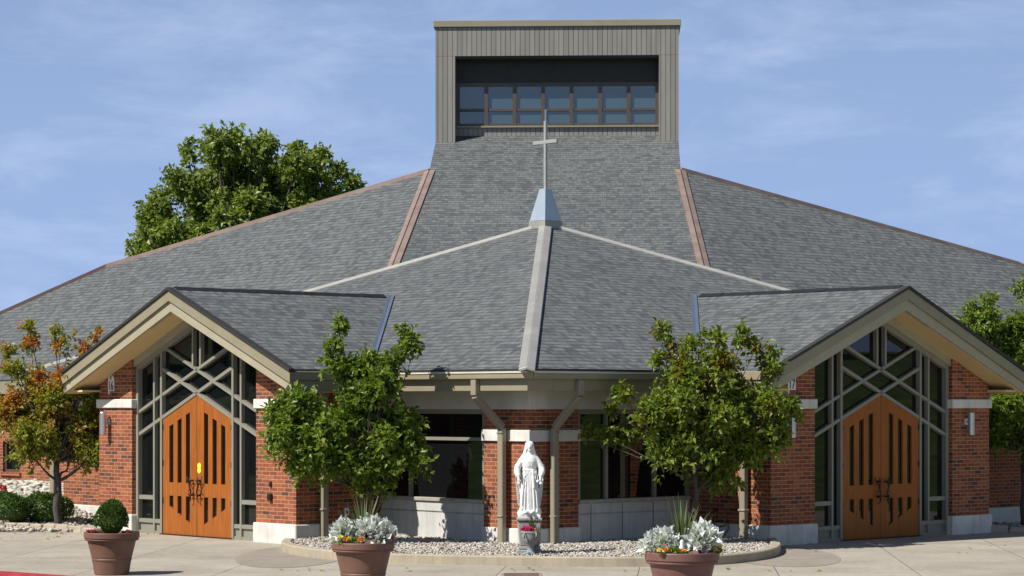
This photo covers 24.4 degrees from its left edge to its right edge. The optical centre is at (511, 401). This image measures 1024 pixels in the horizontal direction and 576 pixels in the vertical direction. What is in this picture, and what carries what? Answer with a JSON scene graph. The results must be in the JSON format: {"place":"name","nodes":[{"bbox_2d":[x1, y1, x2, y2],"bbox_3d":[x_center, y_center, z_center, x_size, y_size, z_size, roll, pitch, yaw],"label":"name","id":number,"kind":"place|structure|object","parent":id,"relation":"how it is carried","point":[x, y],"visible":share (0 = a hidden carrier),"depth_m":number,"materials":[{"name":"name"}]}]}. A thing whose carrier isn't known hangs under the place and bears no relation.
{"place":"outdoors","nodes":[
{"label":"outdoors","id":0,"kind":"place"},
{"bbox_2d":[235,547,337,567],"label":"path","id":1,"kind":"structure","parent":0,"point":[275,557],"depth_m":36.01,"materials":[{"name":"concrete"}]},
{"bbox_2d":[0,508,1023,575],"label":"pavement","id":2,"kind":"structure","parent":0,"point":[65,553],"depth_m":35.61,"materials":[{"name":"concrete"}]},
{"bbox_2d":[4,522,16,524],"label":"edging stone","id":3,"kind":"object","parent":2,"relation":"on","point":[9,523],"visible":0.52,"depth_m":44.93,"materials":[{"name":"stone"}]},
{"bbox_2d":[17,523,33,529],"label":"edging stone","id":4,"kind":"object","parent":2,"relation":"on","point":[27,524],"visible":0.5,"depth_m":44.60,"materials":[{"name":"stone"}]},
{"bbox_2d":[30,524,43,527],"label":"edging stone","id":5,"kind":"object","parent":2,"relation":"on","point":[37,525],"visible":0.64,"depth_m":44.31,"materials":[{"name":"stone"}]},
{"bbox_2d":[43,523,55,530],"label":"edging stone","id":6,"kind":"object","parent":2,"relation":"on","point":[48,525],"visible":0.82,"depth_m":44.10,"materials":[{"name":"stone"}]},
{"bbox_2d":[24,513,93,523],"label":"bed soil","id":7,"kind":"structure","parent":2,"relation":"on","point":[75,518],"depth_m":46.54,"materials":[{"name":"brown soil"}]},
{"bbox_2d":[0,484,7,491],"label":"red flower","id":8,"kind":"object","parent":7,"relation":"on","point":[3,487],"visible":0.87,"depth_m":45.99,"materials":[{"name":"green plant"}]},
{"bbox_2d":[0,490,37,522],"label":"hedge shrub","id":9,"kind":"object","parent":7,"relation":"on","point":[14,507],"visible":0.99,"depth_m":45.24,"materials":[{"name":"green plant"}]},
{"bbox_2d":[0,478,80,510],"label":"white stones","id":10,"kind":"object","parent":7,"relation":"on","point":[24,488],"visible":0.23,"depth_m":51.34,"materials":[{"name":"white stone"}]},
{"bbox_2d":[26,490,75,522],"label":"hedge shrub","id":11,"kind":"object","parent":7,"relation":"on","point":[44,502],"visible":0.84,"depth_m":45.54,"materials":[{"name":"green plant"}]},
{"bbox_2d":[0,316,104,523],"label":"autumn tree","id":12,"kind":"object","parent":7,"relation":"on","point":[46,424],"visible":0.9,"depth_m":44.67,"materials":[{"name":"green plant"}]},
{"bbox_2d":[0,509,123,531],"bbox_3d":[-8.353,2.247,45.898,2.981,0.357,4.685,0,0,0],"label":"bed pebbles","id":13,"kind":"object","parent":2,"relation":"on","point":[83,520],"visible":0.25,"depth_m":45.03,"materials":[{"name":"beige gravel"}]},
{"bbox_2d":[55,524,73,531],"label":"edging stone","id":14,"kind":"object","parent":2,"relation":"on","point":[63,527],"visible":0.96,"depth_m":43.78,"materials":[{"name":"stone"}]},
{"bbox_2d":[68,525,87,532],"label":"edging stone","id":15,"kind":"object","parent":2,"relation":"on","point":[77,529],"visible":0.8,"depth_m":43.51,"materials":[{"name":"stone"}]},
{"bbox_2d":[82,527,100,532],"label":"edging stone","id":16,"kind":"object","parent":2,"relation":"on","point":[84,529],"visible":0.54,"depth_m":43.29,"materials":[{"name":"stone"}]},
{"bbox_2d":[84,531,139,574],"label":"planter","id":17,"kind":"object","parent":2,"relation":"on","point":[112,554],"visible":0.96,"depth_m":32.70,"materials":[{"name":"brown ceramic"}]},
{"bbox_2d":[85,529,95,532],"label":"bedding flowers","id":18,"kind":"object","parent":17,"relation":"in","point":[90,531],"visible":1,"depth_m":32.79,"materials":[{"name":"pink plant"}]},
{"bbox_2d":[92,498,129,533],"bbox_3d":[-5.567,1.600,32.959,0.513,0.540,0.512,0,0,35],"label":"boxwood ball","id":19,"kind":"object","parent":17,"relation":"on","point":[112,517],"visible":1,"depth_m":32.81,"materials":[{"name":"green plant"}]},
{"bbox_2d":[124,529,134,532],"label":"bedding flowers","id":20,"kind":"object","parent":17,"relation":"in","point":[128,531],"visible":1,"depth_m":32.78,"materials":[{"name":"pink plant"}]},
{"bbox_2d":[255,311,439,515],"bbox_3d":[-2.665,0.455,38.464,3.001,3.875,1.656,0,0,0],"label":"ornamental tree","id":21,"kind":"object","parent":2,"relation":"on","point":[302,434],"visible":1,"depth_m":38.26,"materials":[{"name":"green plant"}]},
{"bbox_2d":[331,540,394,575],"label":"planter","id":22,"kind":"object","parent":2,"relation":"on","point":[369,558],"visible":0.94,"depth_m":29.62,"materials":[{"name":"brown ceramic"}]},
{"bbox_2d":[328,514,362,543],"bbox_3d":[-2.092,1.616,29.874,0.471,0.404,0.503,0,0,0],"label":"dusty miller","id":23,"kind":"object","parent":22,"relation":"in","point":[341,526],"visible":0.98,"depth_m":29.76,"materials":[{"name":"silver plant"}]},
{"bbox_2d":[337,534,366,543],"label":"bedding flowers","id":24,"kind":"object","parent":22,"relation":"in","point":[349,538],"visible":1,"depth_m":29.59,"materials":[{"name":"orange plant"}]},
{"bbox_2d":[341,493,383,542],"bbox_3d":[-1.893,1.476,29.929,0.674,0.648,0.634,0,0,0],"label":"spike plant","id":25,"kind":"object","parent":22,"relation":"on","point":[362,514],"visible":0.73,"depth_m":29.87,"materials":[{"name":"green plant"}]},
{"bbox_2d":[351,512,396,543],"bbox_3d":[-1.758,1.607,29.794,0.649,0.449,0.482,0,0,0],"label":"dusty miller","id":26,"kind":"object","parent":22,"relation":"on","point":[379,528],"visible":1,"depth_m":29.69,"materials":[{"name":"silver plant"}]},
{"bbox_2d":[383,533,394,541],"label":"bedding flowers","id":27,"kind":"object","parent":22,"relation":"in","point":[392,538],"visible":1,"depth_m":29.77,"materials":[{"name":"pink plant"}]},
{"bbox_2d":[0,532,990,571],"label":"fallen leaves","id":28,"kind":"object","parent":2,"relation":"on","point":[411,570],"visible":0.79,"depth_m":34.02,"materials":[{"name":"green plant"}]},
{"bbox_2d":[501,573,541,575],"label":"utility cover","id":29,"kind":"object","parent":2,"relation":"on","point":[521,574],"visible":1,"depth_m":32.75,"materials":[{"name":"concrete"}]},
{"bbox_2d":[281,538,780,566],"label":"kerb","id":30,"kind":"structure","parent":2,"relation":"on","point":[773,549],"depth_m":34.89,"materials":[{"name":"concrete"}]},
{"bbox_2d":[645,550,719,575],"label":"planter","id":31,"kind":"object","parent":2,"relation":"on","point":[697,563],"visible":0.89,"depth_m":26.67,"materials":[{"name":"ceramic"}]},
{"bbox_2d":[636,524,679,555],"bbox_3d":[1.698,1.577,26.944,0.519,0.370,0.545,0,0,-38],"label":"dusty miller","id":32,"kind":"object","parent":31,"relation":"in","point":[659,537],"visible":0.96,"depth_m":26.84,"materials":[{"name":"silver plant"}]},
{"bbox_2d":[657,545,691,556],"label":"bedding flowers","id":33,"kind":"object","parent":31,"relation":"in","point":[674,549],"visible":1,"depth_m":26.65,"materials":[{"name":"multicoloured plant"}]},
{"bbox_2d":[679,540,684,553],"bbox_3d":[1.920,1.647,26.760,0.080,0.185,0.080,0,0,0],"label":"ornament","id":34,"kind":"object","parent":31,"relation":"in","point":[681,546],"visible":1,"depth_m":26.74,"materials":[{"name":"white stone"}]},
{"bbox_2d":[658,494,714,545],"bbox_3d":[1.981,1.388,27.063,0.692,0.703,0.798,0,0,0],"label":"spike plant","id":35,"kind":"object","parent":31,"relation":"in","point":[681,524],"visible":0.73,"depth_m":26.97,"materials":[{"name":"green plant"}]},
{"bbox_2d":[678,516,723,552],"bbox_3d":[2.142,1.514,26.960,0.564,0.435,0.514,0,0,0],"label":"dusty miller","id":36,"kind":"object","parent":31,"relation":"in","point":[697,537],"visible":1,"depth_m":26.84,"materials":[{"name":"silver plant"}]},
{"bbox_2d":[708,544,722,554],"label":"bedding flowers","id":37,"kind":"object","parent":31,"relation":"in","point":[719,548],"visible":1,"depth_m":26.87,"materials":[{"name":"green plant"}]},
{"bbox_2d":[577,316,804,522],"bbox_3d":[2.925,0.503,38.260,3.570,3.776,1.797,0,0,-18],"label":"ornamental tree","id":38,"kind":"object","parent":2,"relation":"on","point":[720,438],"visible":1,"depth_m":38.17,"materials":[{"name":"green plant"}]},
{"bbox_2d":[991,525,1007,532],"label":"edging stone","id":39,"kind":"object","parent":2,"relation":"on","point":[999,528],"visible":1,"depth_m":43.48,"materials":[{"name":"stone"}]},
{"bbox_2d":[1009,527,1023,532],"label":"edging stone","id":40,"kind":"object","parent":2,"relation":"on","point":[1016,529],"visible":1,"depth_m":43.41,"materials":[{"name":"stone"}]},
{"bbox_2d":[0,0,1023,310],"label":"sky","id":41,"kind":"structure","parent":0,"point":[908,115],"materials":[{"name":"blue"}]},
{"bbox_2d":[743,546,840,566],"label":"path","id":42,"kind":"structure","parent":0,"point":[788,556],"depth_m":36.23,"materials":[{"name":"concrete"}]},
{"label":"gravel base","id":43,"kind":"structure","parent":0,"visible":0},
{"bbox_2d":[517,517,541,553],"bbox_3d":[0.265,2.042,35.950,0.390,0.575,0.340,0,0,0],"label":"pedestal","id":44,"kind":"object","parent":43,"relation":"on","point":[522,545],"visible":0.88,"depth_m":35.82,"materials":[{"name":"grey stone"}]},
{"bbox_2d":[514,441,544,517],"bbox_3d":[0.265,1.192,35.922,0.472,1.203,0.356,0,0,0],"label":"statue","id":45,"kind":"object","parent":44,"relation":"on","point":[529,470],"visible":1,"depth_m":35.86,"materials":[{"name":"white stone"}]},
{"bbox_2d":[521,531,539,553],"bbox_3d":[0.280,2.123,35.719,0.300,0.355,0.321,0,0,0],"label":"bowl planter","id":46,"kind":"object","parent":43,"relation":"on","point":[530,539],"visible":1,"depth_m":35.63,"materials":[{"name":"grey stone"}]},
{"bbox_2d":[520,525,539,530],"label":"pink flowers","id":47,"kind":"object","parent":46,"relation":"in","point":[526,528],"visible":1,"depth_m":35.68,"materials":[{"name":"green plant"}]},
{"bbox_2d":[523,514,538,530],"bbox_3d":[0.296,1.808,35.769,0.353,0.283,0.169,0,0,0],"label":"spike plant","id":48,"kind":"object","parent":46,"relation":"in","point":[532,524],"visible":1,"depth_m":35.73,"materials":[{"name":"green plant"}]},
{"bbox_2d":[292,534,770,556],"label":"gravel","id":49,"kind":"structure","parent":43,"relation":"on","point":[458,546],"depth_m":37.38,"materials":[{"name":"grey gravel"}]},
{"bbox_3d":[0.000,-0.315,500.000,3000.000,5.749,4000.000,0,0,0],"label":"ground","id":50,"kind":"structure","parent":0,"visible":0},
{"bbox_2d":[124,120,368,257],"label":"shade tree","id":51,"kind":"object","parent":50,"relation":"on","point":[213,195],"visible":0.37,"depth_m":88.78,"materials":[{"name":"green plant"}]},
{"bbox_2d":[0,19,1023,545],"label":"church","id":52,"kind":"structure","parent":50,"relation":"on","point":[542,239],"depth_m":43.08,"materials":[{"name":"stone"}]},
{"bbox_2d":[0,441,20,475],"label":"window","id":53,"kind":"structure","parent":52,"relation":"in","point":[9,466],"depth_m":54.14,"materials":[{"name":"black glass"}]},
{"bbox_2d":[100,412,109,433],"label":"wall lamp","id":54,"kind":"object","parent":52,"relation":"attached to","point":[104,420],"visible":1,"depth_m":43.89,"materials":[{"name":"metal"}]},
{"bbox_2d":[108,375,113,393],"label":"number sign","id":55,"kind":"object","parent":52,"relation":"attached to","point":[110,382],"visible":1,"depth_m":43.94,"materials":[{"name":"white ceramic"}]},
{"bbox_2d":[162,395,196,535],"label":"entrance door","id":56,"kind":"structure","parent":52,"relation":"in","point":[179,462],"depth_m":42.53,"materials":[{"name":"brown wood"}]},
{"bbox_2d":[197,463,200,472],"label":"notice","id":57,"kind":"object","parent":52,"relation":"attached to","point":[199,468],"visible":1,"depth_m":42.05,"materials":[{"name":"yellow paper"}]},
{"bbox_2d":[195,396,230,537],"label":"entrance door","id":58,"kind":"structure","parent":52,"relation":"in","point":[213,490],"depth_m":41.78,"materials":[{"name":"brown wood"}]},
{"bbox_2d":[267,493,271,500],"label":"intercom","id":59,"kind":"object","parent":52,"relation":"attached to","point":[269,496],"visible":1,"depth_m":40.28,"materials":[{"name":"black plastic"}]},
{"bbox_2d":[344,508,348,515],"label":"outlet","id":60,"kind":"object","parent":52,"relation":"attached to","point":[346,510],"visible":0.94,"depth_m":40.50,"materials":[{"name":"grey metal"}]},
{"bbox_2d":[380,409,483,503],"bbox_3d":[-1.318,0.900,40.136,0.215,1.556,2.685,0,0,-43],"label":"window","id":61,"kind":"structure","parent":52,"relation":"in","point":[453,434],"depth_m":39.82,"materials":[{"name":"glass"}]},
{"bbox_2d":[456,82,658,125],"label":"clerestory window","id":62,"kind":"structure","parent":52,"relation":"in","point":[568,103],"depth_m":56.66,"materials":[{"name":"blue glass"}]},
{"bbox_2d":[578,409,690,503],"bbox_3d":[2.037,0.900,39.989,2.685,1.556,0.215,0,0,-43],"label":"window","id":63,"kind":"structure","parent":52,"relation":"in","point":[604,476],"depth_m":39.76,"materials":[{"name":"glass"}]},
{"bbox_2d":[713,508,728,535],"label":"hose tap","id":64,"kind":"object","parent":52,"relation":"attached to","point":[715,510],"visible":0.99,"depth_m":40.21,"materials":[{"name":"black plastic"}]},
{"bbox_2d":[787,378,795,393],"bbox_3d":[4.707,-0.320,39.803,0.200,0.360,0.057,0,0,-42],"label":"number sign","id":65,"kind":"object","parent":52,"relation":"attached to","point":[791,385],"visible":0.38,"depth_m":39.81,"materials":[{"name":"white ceramic"}]},
{"bbox_2d":[787,413,795,437],"bbox_3d":[4.670,0.395,39.666,0.120,0.410,0.190,0,0,-43],"label":"wall lamp","id":66,"kind":"object","parent":52,"relation":"attached to","point":[793,426],"visible":0.4,"depth_m":39.59,"materials":[{"name":"metal"}]},
{"bbox_2d":[843,395,882,539],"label":"entrance door","id":67,"kind":"structure","parent":52,"relation":"in","point":[862,481],"depth_m":41.28,"materials":[{"name":"brown wood"}]},
{"bbox_2d":[881,395,919,536],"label":"entrance door","id":68,"kind":"structure","parent":52,"relation":"in","point":[900,463],"depth_m":41.96,"materials":[{"name":"brown wood"}]},
{"bbox_2d":[964,412,974,434],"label":"wall lamp","id":69,"kind":"object","parent":52,"relation":"attached to","point":[969,421],"visible":1,"depth_m":42.93,"materials":[{"name":"metal"}]},
{"label":"road","id":70,"kind":"structure","parent":0,"visible":0},
{"bbox_2d":[0,571,67,575],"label":"kerb","id":71,"kind":"structure","parent":70,"relation":"on","point":[6,573],"depth_m":33.04,"materials":[{"name":"red paint"}]},
{"label":"bed soil","id":72,"kind":"structure","parent":0,"visible":0},
{"bbox_2d":[953,272,1023,525],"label":"leafy tree","id":73,"kind":"object","parent":72,"relation":"on","point":[1006,411],"visible":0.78,"depth_m":44.84,"materials":[{"name":"green plant"}]},
{"bbox_2d":[992,521,1023,528],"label":"bed pebbles","id":74,"kind":"object","parent":72,"relation":"on","point":[1014,524],"visible":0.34,"depth_m":45.61,"materials":[{"name":"grey gravel"}]}
]}

